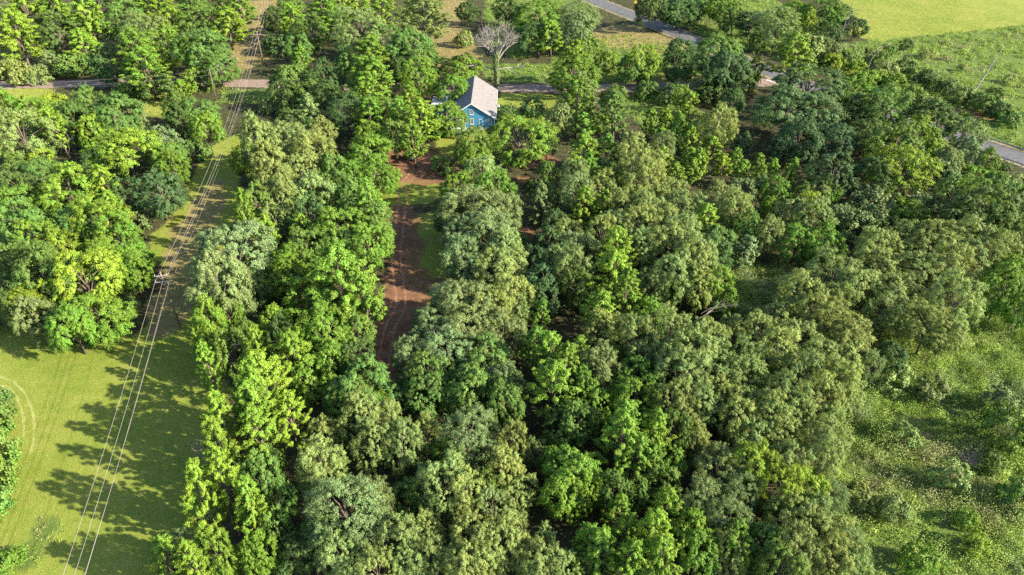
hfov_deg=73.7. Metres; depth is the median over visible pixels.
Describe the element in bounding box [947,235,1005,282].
feathery tree
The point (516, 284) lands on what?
feathery tree
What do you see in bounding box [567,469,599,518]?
rounded tree
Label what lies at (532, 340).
upright tree
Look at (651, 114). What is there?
young tree
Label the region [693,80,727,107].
shrub
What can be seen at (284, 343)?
upright tree
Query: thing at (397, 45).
rounded tree
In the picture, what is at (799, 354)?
feathery tree
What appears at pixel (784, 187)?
rounded tree
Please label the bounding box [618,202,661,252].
feathery tree
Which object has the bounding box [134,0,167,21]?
upright tree
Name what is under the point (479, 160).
feathery tree
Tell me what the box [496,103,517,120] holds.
shrub
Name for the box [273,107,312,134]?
rounded tree
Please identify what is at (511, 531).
feathery tree
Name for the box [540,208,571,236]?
rounded tree
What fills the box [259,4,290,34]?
rounded tree
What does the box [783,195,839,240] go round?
rounded tree
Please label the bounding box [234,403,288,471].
upright tree
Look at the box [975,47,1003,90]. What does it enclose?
bare tree
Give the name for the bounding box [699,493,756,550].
fine leaved tree
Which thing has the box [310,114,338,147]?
rounded tree
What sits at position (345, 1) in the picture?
upright tree
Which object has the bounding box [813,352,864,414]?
feathery tree
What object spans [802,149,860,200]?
rounded tree
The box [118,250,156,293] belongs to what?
rounded tree
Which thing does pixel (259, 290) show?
rounded tree
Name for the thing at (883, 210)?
shrub
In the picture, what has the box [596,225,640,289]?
upright tree
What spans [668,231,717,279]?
feathery tree
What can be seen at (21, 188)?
rounded tree
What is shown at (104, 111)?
rounded tree
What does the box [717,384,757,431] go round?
feathery tree
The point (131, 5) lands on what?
upright tree
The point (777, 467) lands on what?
feathery tree
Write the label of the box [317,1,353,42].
upright tree
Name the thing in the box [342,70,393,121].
upright tree
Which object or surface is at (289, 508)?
rounded tree
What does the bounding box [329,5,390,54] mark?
feathery tree
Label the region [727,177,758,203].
rounded tree
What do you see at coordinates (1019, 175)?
shrub
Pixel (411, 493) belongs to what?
rounded tree
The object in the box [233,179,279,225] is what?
rounded tree
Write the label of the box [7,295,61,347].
rounded tree
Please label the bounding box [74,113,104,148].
rounded tree
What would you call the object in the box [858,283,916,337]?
feathery tree
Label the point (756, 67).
rounded tree
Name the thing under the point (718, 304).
fallen limbs
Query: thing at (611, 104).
upright tree
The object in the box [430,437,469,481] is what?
rounded tree
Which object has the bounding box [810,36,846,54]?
shrub
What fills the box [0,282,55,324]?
rounded tree
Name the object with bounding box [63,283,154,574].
power line
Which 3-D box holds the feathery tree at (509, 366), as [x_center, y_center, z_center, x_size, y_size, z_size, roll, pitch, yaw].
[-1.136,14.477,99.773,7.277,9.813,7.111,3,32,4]
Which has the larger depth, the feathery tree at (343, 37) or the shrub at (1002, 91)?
the feathery tree at (343, 37)
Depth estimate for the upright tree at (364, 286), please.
111.02 m
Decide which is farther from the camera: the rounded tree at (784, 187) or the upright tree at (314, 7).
the upright tree at (314, 7)
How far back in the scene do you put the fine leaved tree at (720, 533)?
77.48 m
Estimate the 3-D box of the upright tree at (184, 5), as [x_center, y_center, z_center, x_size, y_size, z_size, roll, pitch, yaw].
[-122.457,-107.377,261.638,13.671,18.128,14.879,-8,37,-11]
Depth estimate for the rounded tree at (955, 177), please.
144.58 m
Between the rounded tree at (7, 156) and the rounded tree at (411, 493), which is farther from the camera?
the rounded tree at (7, 156)
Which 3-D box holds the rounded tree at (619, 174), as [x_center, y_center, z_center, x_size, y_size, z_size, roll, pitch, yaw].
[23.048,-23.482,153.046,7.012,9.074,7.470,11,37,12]
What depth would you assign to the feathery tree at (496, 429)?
91.33 m
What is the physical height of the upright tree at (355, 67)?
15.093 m
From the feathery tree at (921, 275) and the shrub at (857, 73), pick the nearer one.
the feathery tree at (921, 275)
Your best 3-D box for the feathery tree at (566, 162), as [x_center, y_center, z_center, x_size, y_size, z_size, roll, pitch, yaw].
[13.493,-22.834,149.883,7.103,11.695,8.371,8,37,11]
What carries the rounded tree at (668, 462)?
on the ground at (424, 272)
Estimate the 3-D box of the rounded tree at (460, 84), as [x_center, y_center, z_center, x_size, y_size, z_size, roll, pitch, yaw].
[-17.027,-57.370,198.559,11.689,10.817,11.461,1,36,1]
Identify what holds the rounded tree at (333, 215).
on the ground at (424, 272)
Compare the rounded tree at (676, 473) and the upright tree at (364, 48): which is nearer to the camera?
the rounded tree at (676, 473)
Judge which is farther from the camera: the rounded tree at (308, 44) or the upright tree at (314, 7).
the upright tree at (314, 7)
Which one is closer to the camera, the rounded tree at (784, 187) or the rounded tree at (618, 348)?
the rounded tree at (618, 348)
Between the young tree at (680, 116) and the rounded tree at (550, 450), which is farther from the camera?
the young tree at (680, 116)
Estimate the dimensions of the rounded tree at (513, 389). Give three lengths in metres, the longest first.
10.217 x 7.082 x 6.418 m
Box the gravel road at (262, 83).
[0,79,778,92]
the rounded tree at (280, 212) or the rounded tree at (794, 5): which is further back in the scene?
the rounded tree at (794, 5)
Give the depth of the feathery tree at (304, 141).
154.72 m
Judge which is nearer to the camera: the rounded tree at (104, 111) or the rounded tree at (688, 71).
the rounded tree at (104, 111)
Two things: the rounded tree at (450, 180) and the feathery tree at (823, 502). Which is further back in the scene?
the rounded tree at (450, 180)
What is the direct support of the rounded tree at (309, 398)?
on the ground at (424, 272)
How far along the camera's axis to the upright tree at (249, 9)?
261.11 m
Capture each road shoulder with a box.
[579,0,1023,167]
[604,0,1023,152]
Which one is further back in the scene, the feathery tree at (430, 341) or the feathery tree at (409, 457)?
the feathery tree at (430, 341)
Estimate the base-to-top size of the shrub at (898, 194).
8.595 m
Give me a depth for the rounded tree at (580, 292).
117.96 m
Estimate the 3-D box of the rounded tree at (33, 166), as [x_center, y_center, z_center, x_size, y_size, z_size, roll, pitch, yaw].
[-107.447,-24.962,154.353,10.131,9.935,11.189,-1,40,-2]
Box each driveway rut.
[375,168,414,368]
[385,169,420,371]
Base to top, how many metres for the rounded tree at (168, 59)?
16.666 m
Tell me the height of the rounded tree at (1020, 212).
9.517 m
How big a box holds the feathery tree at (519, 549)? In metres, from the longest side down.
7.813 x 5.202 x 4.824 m
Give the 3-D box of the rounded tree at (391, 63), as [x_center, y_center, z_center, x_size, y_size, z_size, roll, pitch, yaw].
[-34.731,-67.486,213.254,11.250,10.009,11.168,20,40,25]
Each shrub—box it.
[0,57,30,85]
[0,386,17,406]
[0,396,18,434]
[0,428,26,474]
[0,454,22,501]
[0,478,16,528]
[0,544,29,574]
[1,57,13,74]
[21,64,54,85]
[39,92,60,105]
[48,51,89,77]
[52,93,70,109]
[72,52,97,75]
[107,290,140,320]
[111,78,137,98]
[131,210,152,229]
[136,69,174,100]
[177,136,214,160]
[179,66,215,93]
[189,433,207,458]
[258,31,295,57]
[258,96,282,115]
[378,165,402,183]
[422,118,448,139]
[430,154,455,175]
[437,401,456,413]
[443,121,466,137]
[452,29,473,48]
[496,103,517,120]
[513,231,532,250]
[519,95,548,117]
[521,176,546,193]
[574,29,600,54]
[589,112,610,132]
[590,49,620,73]
[598,83,627,102]
[632,79,662,100]
[657,82,684,106]
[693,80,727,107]
[747,29,771,53]
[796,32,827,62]
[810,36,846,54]
[820,45,847,66]
[821,52,848,73]
[826,202,855,228]
[831,46,865,68]
[834,69,859,84]
[836,205,880,244]
[840,477,878,513]
[842,182,893,220]
[848,59,868,71]
[849,69,879,87]
[852,203,897,233]
[857,67,888,86]
[858,44,884,63]
[859,214,909,250]
[865,58,899,80]
[867,357,916,397]
[868,50,892,65]
[876,184,937,218]
[877,492,912,524]
[881,42,898,54]
[881,196,931,231]
[884,70,910,91]
[887,417,922,453]
[891,56,918,75]
[896,539,946,574]
[898,38,915,50]
[902,64,925,80]
[904,84,928,106]
[910,67,938,86]
[912,90,942,111]
[912,191,949,227]
[914,371,952,407]
[917,47,937,58]
[922,456,974,496]
[923,75,946,91]
[924,158,961,189]
[930,188,955,205]
[933,77,960,96]
[947,84,978,104]
[951,505,981,529]
[956,63,968,72]
[957,163,989,185]
[960,450,987,467]
[960,528,991,560]
[962,89,986,105]
[966,93,1004,112]
[973,400,1023,462]
[975,383,1020,424]
[977,447,1008,477]
[978,169,1016,194]
[981,100,1014,121]
[985,84,1007,98]
[994,473,1023,516]
[995,108,1023,128]
[996,161,1014,173]
[1000,172,1023,191]
[1001,72,1018,83]
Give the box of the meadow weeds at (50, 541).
[8,516,62,567]
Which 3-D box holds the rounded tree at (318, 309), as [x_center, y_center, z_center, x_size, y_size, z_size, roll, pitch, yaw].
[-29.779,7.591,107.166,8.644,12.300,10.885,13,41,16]
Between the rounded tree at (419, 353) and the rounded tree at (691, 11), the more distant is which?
the rounded tree at (691, 11)
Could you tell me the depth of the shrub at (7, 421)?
98.16 m
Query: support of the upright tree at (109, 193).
on the ground at (424, 272)
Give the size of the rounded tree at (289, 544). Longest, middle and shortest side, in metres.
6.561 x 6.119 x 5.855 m
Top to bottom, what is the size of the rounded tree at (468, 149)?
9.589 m
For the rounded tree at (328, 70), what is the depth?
198.00 m
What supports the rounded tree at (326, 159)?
on the ground at (424, 272)
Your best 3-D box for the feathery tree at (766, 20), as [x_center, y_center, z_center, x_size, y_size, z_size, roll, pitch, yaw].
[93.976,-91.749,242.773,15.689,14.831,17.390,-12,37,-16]
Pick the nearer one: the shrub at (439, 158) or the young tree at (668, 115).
the shrub at (439, 158)
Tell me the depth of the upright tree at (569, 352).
99.17 m
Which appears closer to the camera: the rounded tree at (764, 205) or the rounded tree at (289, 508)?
the rounded tree at (289, 508)
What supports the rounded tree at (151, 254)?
on the ground at (424, 272)
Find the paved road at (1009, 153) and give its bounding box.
[584,0,1023,165]
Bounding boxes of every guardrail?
[981,135,1023,150]
[996,155,1023,166]
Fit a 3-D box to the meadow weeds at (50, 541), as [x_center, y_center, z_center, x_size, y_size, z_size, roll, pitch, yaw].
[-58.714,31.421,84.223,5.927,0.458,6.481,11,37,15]
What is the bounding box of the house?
[430,75,499,131]
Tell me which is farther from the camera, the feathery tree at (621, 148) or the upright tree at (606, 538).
the feathery tree at (621, 148)
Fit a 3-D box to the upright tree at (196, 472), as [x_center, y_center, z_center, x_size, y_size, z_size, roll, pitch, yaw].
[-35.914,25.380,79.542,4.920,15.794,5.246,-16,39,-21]
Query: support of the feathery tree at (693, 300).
on the ground at (424, 272)
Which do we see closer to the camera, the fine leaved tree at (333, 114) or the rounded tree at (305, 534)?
the rounded tree at (305, 534)
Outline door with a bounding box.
[479,119,482,126]
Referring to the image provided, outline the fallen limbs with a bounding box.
[700,291,746,317]
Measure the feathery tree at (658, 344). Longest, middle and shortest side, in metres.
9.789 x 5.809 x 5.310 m
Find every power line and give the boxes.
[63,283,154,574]
[74,281,162,574]
[85,280,169,572]
[86,299,163,570]
[155,46,250,280]
[165,35,256,274]
[168,35,259,272]
[170,48,256,282]
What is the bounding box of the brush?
[727,256,1023,574]
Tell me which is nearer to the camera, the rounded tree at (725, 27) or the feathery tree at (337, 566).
the feathery tree at (337, 566)
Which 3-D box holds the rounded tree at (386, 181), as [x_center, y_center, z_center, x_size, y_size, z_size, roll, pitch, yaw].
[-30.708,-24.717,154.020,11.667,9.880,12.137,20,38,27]
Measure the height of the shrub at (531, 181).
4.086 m
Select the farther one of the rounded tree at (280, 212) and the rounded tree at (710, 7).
the rounded tree at (710, 7)
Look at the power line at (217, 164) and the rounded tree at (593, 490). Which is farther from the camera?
the power line at (217, 164)
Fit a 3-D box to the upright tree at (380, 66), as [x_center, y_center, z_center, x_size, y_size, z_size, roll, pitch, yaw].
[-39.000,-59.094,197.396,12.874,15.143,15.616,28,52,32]
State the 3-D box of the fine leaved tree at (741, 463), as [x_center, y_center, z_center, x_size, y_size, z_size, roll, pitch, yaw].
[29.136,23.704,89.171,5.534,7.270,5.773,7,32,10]
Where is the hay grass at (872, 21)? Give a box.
[0,0,1012,175]
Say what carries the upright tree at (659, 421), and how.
on the ground at (424, 272)
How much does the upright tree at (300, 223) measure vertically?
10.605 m
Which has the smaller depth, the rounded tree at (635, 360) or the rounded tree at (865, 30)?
the rounded tree at (635, 360)
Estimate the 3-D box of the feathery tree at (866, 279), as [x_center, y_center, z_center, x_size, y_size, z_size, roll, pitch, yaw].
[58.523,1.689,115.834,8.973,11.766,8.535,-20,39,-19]
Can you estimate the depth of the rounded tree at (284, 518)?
80.01 m
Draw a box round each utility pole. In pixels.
[154,271,182,330]
[253,32,263,65]
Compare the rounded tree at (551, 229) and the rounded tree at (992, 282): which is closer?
the rounded tree at (992, 282)
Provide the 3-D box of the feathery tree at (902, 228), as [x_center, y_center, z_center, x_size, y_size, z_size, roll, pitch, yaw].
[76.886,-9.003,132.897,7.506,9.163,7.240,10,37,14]
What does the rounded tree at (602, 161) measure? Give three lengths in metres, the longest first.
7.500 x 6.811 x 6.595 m
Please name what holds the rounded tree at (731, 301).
on the ground at (424, 272)
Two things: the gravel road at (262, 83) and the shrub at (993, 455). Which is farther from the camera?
the gravel road at (262, 83)
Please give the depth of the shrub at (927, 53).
238.01 m
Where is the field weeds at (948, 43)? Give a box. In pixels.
[217,0,1023,149]
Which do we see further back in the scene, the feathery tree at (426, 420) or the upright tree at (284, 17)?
the upright tree at (284, 17)
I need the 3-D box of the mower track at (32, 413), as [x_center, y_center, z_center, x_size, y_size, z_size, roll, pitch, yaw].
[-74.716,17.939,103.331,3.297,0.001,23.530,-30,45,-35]
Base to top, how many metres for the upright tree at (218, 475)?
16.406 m
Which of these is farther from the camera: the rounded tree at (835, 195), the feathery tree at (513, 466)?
the rounded tree at (835, 195)
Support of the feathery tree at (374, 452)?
on the ground at (424, 272)
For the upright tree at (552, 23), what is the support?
on the ground at (424, 272)
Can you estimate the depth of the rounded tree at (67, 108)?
172.12 m
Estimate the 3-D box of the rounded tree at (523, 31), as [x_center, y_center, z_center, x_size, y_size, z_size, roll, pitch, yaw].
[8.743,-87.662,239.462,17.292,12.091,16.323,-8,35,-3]
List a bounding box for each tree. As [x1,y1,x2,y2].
[0,0,31,29]
[0,7,47,65]
[0,87,25,133]
[0,107,66,159]
[0,150,40,188]
[0,171,41,207]
[0,183,47,232]
[0,195,53,251]
[0,238,29,284]
[0,269,22,303]
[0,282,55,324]
[0,287,29,332]
[1,0,54,39]
[1,139,28,165]
[5,237,69,283]
[7,219,62,256]
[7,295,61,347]
[8,242,78,310]
[12,154,63,193]
[13,94,53,133]
[25,197,65,222]
[26,146,54,174]
[27,9,92,56]
[30,160,108,218]
[31,275,62,322]
[33,225,88,261]
[34,0,77,43]
[36,50,63,76]
[36,106,75,156]
[43,300,104,353]
[46,246,127,316]
[49,100,84,139]
[49,189,98,225]
[49,207,96,251]
[54,98,96,146]
[61,27,105,59]
[61,248,95,296]
[62,292,137,349]
[63,0,114,54]
[66,221,98,249]
[67,192,136,251]
[69,83,113,125]
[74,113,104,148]
[75,236,133,289]
[77,146,121,189]
[79,126,175,177]
[82,0,123,21]
[84,89,147,145]
[85,44,134,85]
[86,163,131,200]
[87,255,139,298]
[91,210,144,259]
[97,0,155,43]
[98,188,130,217]
[106,0,147,27]
[108,175,149,218]
[111,26,163,77]
[113,241,158,275]
[116,104,150,133]
[117,9,175,52]
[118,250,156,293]
[119,46,174,100]
[123,167,188,219]
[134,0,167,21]
[134,22,195,75]
[144,124,187,162]
[146,0,180,25]
[147,140,192,171]
[148,525,201,574]
[149,533,193,574]
[156,148,191,184]
[157,2,196,35]
[160,101,197,141]
[161,87,194,126]
[167,27,232,75]
[171,0,208,29]
[172,79,195,100]
[174,537,215,574]
[177,1,234,48]
[177,97,221,127]
[179,457,226,544]
[183,244,257,324]
[184,218,278,293]
[187,109,227,150]
[187,293,229,349]
[187,520,242,574]
[189,315,228,377]
[194,340,221,389]
[196,50,242,86]
[198,413,245,477]
[201,387,241,447]
[203,441,240,535]
[207,0,235,18]
[207,5,257,49]
[210,325,250,385]
[215,289,246,338]
[224,0,259,31]
[224,445,249,495]
[226,268,274,318]
[227,140,262,183]
[227,346,292,429]
[231,363,288,441]
[231,379,280,450]
[232,474,274,550]
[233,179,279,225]
[234,187,259,258]
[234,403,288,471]
[234,473,267,538]
[235,534,270,574]
[236,108,285,173]
[236,447,290,510]
[237,316,266,358]
[238,236,277,279]
[243,323,276,391]
[243,527,281,574]
[247,137,294,190]
[255,157,306,205]
[255,442,287,492]
[257,198,291,243]
[257,213,285,251]
[257,302,289,339]
[258,174,302,226]
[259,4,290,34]
[259,502,298,549]
[260,118,320,164]
[260,240,316,295]
[260,477,300,527]
[263,251,315,301]
[264,309,298,361]
[265,78,301,111]
[265,326,318,388]
[266,61,317,102]
[270,531,320,574]
[273,1,310,35]
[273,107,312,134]
[273,386,312,457]
[277,0,305,19]
[277,308,311,337]
[280,151,325,194]
[280,274,330,325]
[283,168,337,217]
[283,226,326,277]
[284,33,314,62]
[284,190,337,241]
[285,212,318,251]
[285,354,335,409]
[287,11,332,53]
[288,128,336,173]
[289,45,313,72]
[292,75,325,103]
[293,432,350,502]
[294,92,328,128]
[295,461,324,499]
[296,115,314,139]
[296,296,352,363]
[296,471,392,568]
[300,508,347,561]
[302,0,343,35]
[303,248,342,301]
[304,56,347,96]
[305,78,341,119]
[306,239,383,322]
[307,338,354,389]
[307,412,343,462]
[308,205,374,256]
[309,287,363,339]
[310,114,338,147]
[312,528,364,574]
[316,150,346,183]
[316,225,366,270]
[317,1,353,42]
[318,168,364,211]
[320,373,384,434]
[322,352,406,418]
[324,89,367,138]
[329,0,363,22]
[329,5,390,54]
[332,337,377,378]
[333,44,373,77]
[333,158,373,194]
[335,386,385,458]
[336,183,372,220]
[338,307,377,353]
[339,508,398,573]
[340,270,387,330]
[342,54,381,95]
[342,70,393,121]
[343,130,393,170]
[345,0,375,24]
[346,222,395,273]
[346,475,396,531]
[349,33,390,72]
[349,119,383,153]
[349,200,394,249]
[349,413,396,476]
[350,94,387,132]
[351,177,392,232]
[353,153,401,197]
[354,541,399,574]
[356,56,404,98]
[365,95,401,124]
[366,0,399,24]
[366,22,404,57]
[372,388,395,416]
[373,396,409,449]
[374,510,425,574]
[380,57,415,86]
[380,118,410,159]
[380,415,425,477]
[382,25,437,72]
[384,95,413,141]
[385,535,430,574]
[386,476,425,517]
[390,334,432,388]
[391,47,453,83]
[393,0,454,48]
[395,83,429,121]
[395,98,442,150]
[396,56,439,97]
[400,117,429,167]
[401,367,456,421]
[402,410,443,466]
[403,348,457,403]
[404,505,447,559]
[408,305,455,355]
[411,306,438,336]
[413,527,450,574]
[414,449,472,522]
[420,323,473,381]
[422,100,470,138]
[426,278,471,322]
[430,194,466,236]
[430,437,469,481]
[433,183,518,239]
[435,73,469,101]
[435,401,499,472]
[436,278,493,332]
[438,169,481,209]
[438,214,484,260]
[438,231,482,285]
[439,536,493,574]
[440,51,484,85]
[440,301,498,367]
[442,463,486,524]
[444,362,497,421]
[447,505,505,568]
[451,125,491,163]
[453,330,513,380]
[454,1,481,26]
[457,143,494,175]
[460,204,514,270]
[461,349,514,409]
[462,20,528,87]
[462,284,514,338]
[463,154,503,196]
[466,520,507,574]
[467,464,499,504]
[469,168,517,213]
[471,245,528,288]
[471,415,502,463]
[472,330,514,370]
[474,508,522,574]
[475,474,505,512]
[476,304,527,360]
[477,189,523,246]
[477,289,515,330]
[477,483,508,523]
[481,358,528,410]
[482,441,524,502]
[484,225,524,273]
[485,112,559,167]
[486,376,525,431]
[489,0,517,26]
[490,271,535,320]
[494,251,528,292]
[496,508,530,555]
[497,419,530,464]
[498,479,531,524]
[506,291,531,329]
[507,0,562,31]
[509,465,539,507]
[509,529,550,574]
[513,323,553,369]
[514,21,559,55]
[516,537,565,574]
[519,242,543,280]
[524,262,559,304]
[524,276,561,318]
[524,357,581,417]
[524,434,545,471]
[528,179,554,225]
[530,297,549,329]
[530,330,568,390]
[531,520,556,566]
[532,126,558,159]
[534,160,559,183]
[535,19,565,56]
[535,224,561,261]
[536,475,589,525]
[537,180,560,212]
[538,445,572,477]
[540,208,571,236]
[540,241,578,280]
[540,403,589,447]
[541,443,604,505]
[545,101,573,139]
[545,340,582,395]
[545,547,581,574]
[546,47,602,92]
[552,246,596,295]
[553,217,584,247]
[554,38,591,74]
[555,74,596,137]
[557,8,597,50]
[557,157,589,203]
[557,396,604,448]
[558,0,602,32]
[558,171,595,220]
[558,229,601,274]
[558,268,596,311]
[564,70,597,108]
[564,542,600,574]
[565,111,595,140]
[567,184,596,225]
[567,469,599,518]
[568,131,602,171]
[568,334,591,367]
[569,521,609,563]
[570,363,598,406]
[575,287,617,337]
[577,524,620,574]
[578,151,601,184]
[578,378,613,426]
[579,307,623,356]
[579,338,618,388]
[579,351,628,402]
[583,246,636,304]
[584,213,619,258]
[586,167,619,208]
[586,481,604,503]
[589,188,616,225]
[590,409,645,482]
[591,87,636,139]
[593,133,618,168]
[595,159,617,181]
[595,467,635,521]
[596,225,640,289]
[597,208,636,249]
[599,161,627,193]
[600,398,642,444]
[600,492,632,535]
[601,186,634,223]
[603,535,649,574]
[605,342,622,369]
[605,354,660,412]
[606,375,669,430]
[608,265,645,320]
[610,511,644,561]
[613,311,659,360]
[614,433,658,489]
[615,54,648,86]
[615,147,667,184]
[617,130,651,169]
[617,537,664,574]
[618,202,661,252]
[620,41,662,84]
[620,183,653,218]
[621,155,671,206]
[622,189,668,231]
[622,224,658,272]
[622,508,680,565]
[625,472,651,512]
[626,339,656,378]
[632,442,666,485]
[633,0,669,31]
[633,295,672,337]
[635,264,670,313]
[635,530,682,574]
[638,406,676,459]
[640,107,660,141]
[642,301,691,352]
[642,463,683,510]
[643,248,704,307]
[644,199,693,244]
[644,486,686,539]
[645,219,702,274]
[645,439,688,486]
[649,129,676,162]
[650,339,678,377]
[650,377,691,429]
[652,126,669,147]
[652,346,710,404]
[653,145,673,184]
[655,0,702,29]
[655,176,690,209]
[657,107,673,129]
[657,406,694,458]
[659,211,703,254]
[659,316,721,380]
[660,46,694,82]
[661,188,707,221]
[662,275,686,307]
[663,36,696,65]
[664,162,686,193]
[664,506,714,569]
[666,374,723,430]
[666,393,704,440]
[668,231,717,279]
[669,125,681,146]
[670,110,687,137]
[671,83,692,110]
[672,525,722,574]
[675,90,700,116]
[675,147,696,175]
[675,243,724,302]
[677,417,711,467]
[678,263,715,315]
[678,350,729,408]
[679,53,730,89]
[679,124,702,154]
[680,122,700,145]
[680,471,731,529]
[681,157,702,188]
[685,0,716,21]
[687,229,733,278]
[687,314,731,366]
[688,264,738,312]
[688,440,746,508]
[690,32,744,73]
[690,147,708,184]
[690,332,732,376]
[691,369,733,421]
[694,202,722,239]
[696,101,739,155]
[696,178,736,214]
[699,48,758,88]
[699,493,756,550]
[700,223,739,260]
[702,135,723,163]
[703,0,738,26]
[704,527,749,574]
[711,153,732,179]
[711,191,753,235]
[713,447,754,485]
[713,466,762,518]
[713,516,756,574]
[714,282,739,316]
[714,354,750,393]
[714,382,752,422]
[715,1,745,34]
[716,395,755,449]
[717,86,745,119]
[717,184,753,234]
[717,311,751,353]
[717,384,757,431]
[721,352,770,406]
[721,435,782,501]
[726,70,756,99]
[726,332,767,384]
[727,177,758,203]
[728,147,743,175]
[729,130,755,154]
[729,206,766,254]
[730,159,752,183]
[731,415,775,470]
[732,10,763,39]
[733,234,760,267]
[739,307,778,354]
[743,55,763,88]
[743,521,788,574]
[746,83,850,137]
[748,164,769,188]
[749,6,801,50]
[749,347,782,381]
[749,391,793,445]
[750,152,767,172]
[750,386,787,432]
[751,174,769,206]
[751,213,785,260]
[751,458,807,520]
[751,541,814,574]
[752,325,801,376]
[755,298,803,339]
[758,195,777,220]
[759,174,794,211]
[759,491,810,535]
[760,135,787,163]
[760,367,815,419]
[761,414,802,462]
[762,31,817,80]
[763,438,816,486]
[765,158,781,186]
[765,517,826,574]
[769,60,853,113]
[770,317,824,365]
[771,116,825,166]
[771,196,807,230]
[771,222,825,264]
[771,267,823,317]
[773,389,818,441]
[774,348,825,397]
[775,0,818,25]
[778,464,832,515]
[783,145,802,167]
[783,157,802,186]
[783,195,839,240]
[783,285,840,340]
[783,501,831,560]
[788,180,810,208]
[788,190,821,223]
[788,261,832,295]
[789,369,846,420]
[793,335,840,381]
[794,412,854,459]
[796,6,820,33]
[797,490,837,535]
[798,243,862,305]
[799,0,845,30]
[799,219,849,266]
[800,122,861,162]
[801,431,849,485]
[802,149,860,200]
[802,528,854,574]
[805,176,832,200]
[806,19,846,46]
[809,294,872,354]
[810,472,850,516]
[812,402,849,440]
[812,511,860,558]
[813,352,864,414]
[816,281,856,320]
[820,181,843,205]
[820,364,868,415]
[820,523,875,574]
[824,3,855,31]
[824,318,877,359]
[824,337,875,380]
[827,543,875,574]
[830,73,880,114]
[831,264,883,318]
[839,92,886,131]
[841,2,860,32]
[841,16,869,40]
[845,154,901,193]
[847,117,887,156]
[848,243,910,300]
[853,225,906,271]
[858,81,914,128]
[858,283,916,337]
[859,270,928,321]
[859,348,887,387]
[860,120,925,169]
[865,142,944,194]
[868,43,891,65]
[870,339,908,379]
[886,114,949,156]
[886,250,949,303]
[889,219,927,256]
[893,295,956,356]
[897,229,946,269]
[907,97,962,142]
[909,218,970,261]
[917,310,969,358]
[918,264,989,335]
[923,237,982,303]
[929,145,965,174]
[929,172,975,218]
[936,193,992,240]
[937,213,998,264]
[947,116,989,153]
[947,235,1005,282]
[950,175,1011,226]
[954,183,1022,236]
[956,140,985,171]
[956,173,978,187]
[971,225,1023,274]
[974,146,1002,173]
[974,260,1023,321]
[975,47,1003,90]
[979,205,1022,247]
[983,252,1023,287]
[987,181,1023,215]
[994,201,1023,236]
[998,288,1023,331]
[1004,220,1023,257]
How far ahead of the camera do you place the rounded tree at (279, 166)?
143.71 m
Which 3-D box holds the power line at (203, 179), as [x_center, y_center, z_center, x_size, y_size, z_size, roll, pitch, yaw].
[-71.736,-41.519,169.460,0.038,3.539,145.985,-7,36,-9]
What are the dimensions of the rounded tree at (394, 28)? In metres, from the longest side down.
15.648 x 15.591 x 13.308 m
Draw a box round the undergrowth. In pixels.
[0,0,1023,574]
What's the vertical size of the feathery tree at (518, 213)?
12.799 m
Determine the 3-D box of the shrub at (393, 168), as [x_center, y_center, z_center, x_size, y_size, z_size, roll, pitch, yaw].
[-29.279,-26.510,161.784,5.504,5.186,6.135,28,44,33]
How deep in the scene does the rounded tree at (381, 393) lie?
97.86 m
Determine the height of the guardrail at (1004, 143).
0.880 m
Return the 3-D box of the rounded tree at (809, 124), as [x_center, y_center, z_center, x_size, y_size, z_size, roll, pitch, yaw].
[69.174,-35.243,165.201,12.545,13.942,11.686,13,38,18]
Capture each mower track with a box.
[0,376,35,454]
[0,384,24,437]
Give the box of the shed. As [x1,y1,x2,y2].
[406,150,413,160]
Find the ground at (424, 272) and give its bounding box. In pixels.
[0,0,1023,574]
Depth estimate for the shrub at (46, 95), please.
200.04 m
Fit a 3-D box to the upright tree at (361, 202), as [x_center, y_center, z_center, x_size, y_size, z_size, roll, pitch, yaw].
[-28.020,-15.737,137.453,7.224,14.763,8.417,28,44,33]
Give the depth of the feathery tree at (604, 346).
100.47 m
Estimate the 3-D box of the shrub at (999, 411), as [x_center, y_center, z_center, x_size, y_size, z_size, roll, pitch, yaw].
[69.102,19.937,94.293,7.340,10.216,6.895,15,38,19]
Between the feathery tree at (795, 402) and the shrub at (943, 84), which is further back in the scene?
the shrub at (943, 84)
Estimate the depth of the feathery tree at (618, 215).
132.61 m
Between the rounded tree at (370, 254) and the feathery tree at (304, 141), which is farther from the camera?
the feathery tree at (304, 141)
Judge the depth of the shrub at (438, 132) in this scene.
181.90 m
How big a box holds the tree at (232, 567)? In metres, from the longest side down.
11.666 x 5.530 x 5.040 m
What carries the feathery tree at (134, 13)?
on the ground at (424, 272)
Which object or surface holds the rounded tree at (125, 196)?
on the ground at (424, 272)
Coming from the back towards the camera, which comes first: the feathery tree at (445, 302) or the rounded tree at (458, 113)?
the rounded tree at (458, 113)
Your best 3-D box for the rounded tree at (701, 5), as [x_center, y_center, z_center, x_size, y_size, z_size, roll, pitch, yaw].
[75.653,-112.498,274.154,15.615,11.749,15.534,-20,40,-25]
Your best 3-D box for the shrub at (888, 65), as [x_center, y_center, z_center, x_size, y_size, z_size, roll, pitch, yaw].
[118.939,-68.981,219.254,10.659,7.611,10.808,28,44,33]
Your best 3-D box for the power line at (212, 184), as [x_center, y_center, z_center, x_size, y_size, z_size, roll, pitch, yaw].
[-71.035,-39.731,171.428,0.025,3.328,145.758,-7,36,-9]
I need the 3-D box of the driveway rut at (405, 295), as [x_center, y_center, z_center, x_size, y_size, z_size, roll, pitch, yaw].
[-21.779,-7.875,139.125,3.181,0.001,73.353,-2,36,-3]
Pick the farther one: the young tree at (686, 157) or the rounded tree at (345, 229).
the young tree at (686, 157)

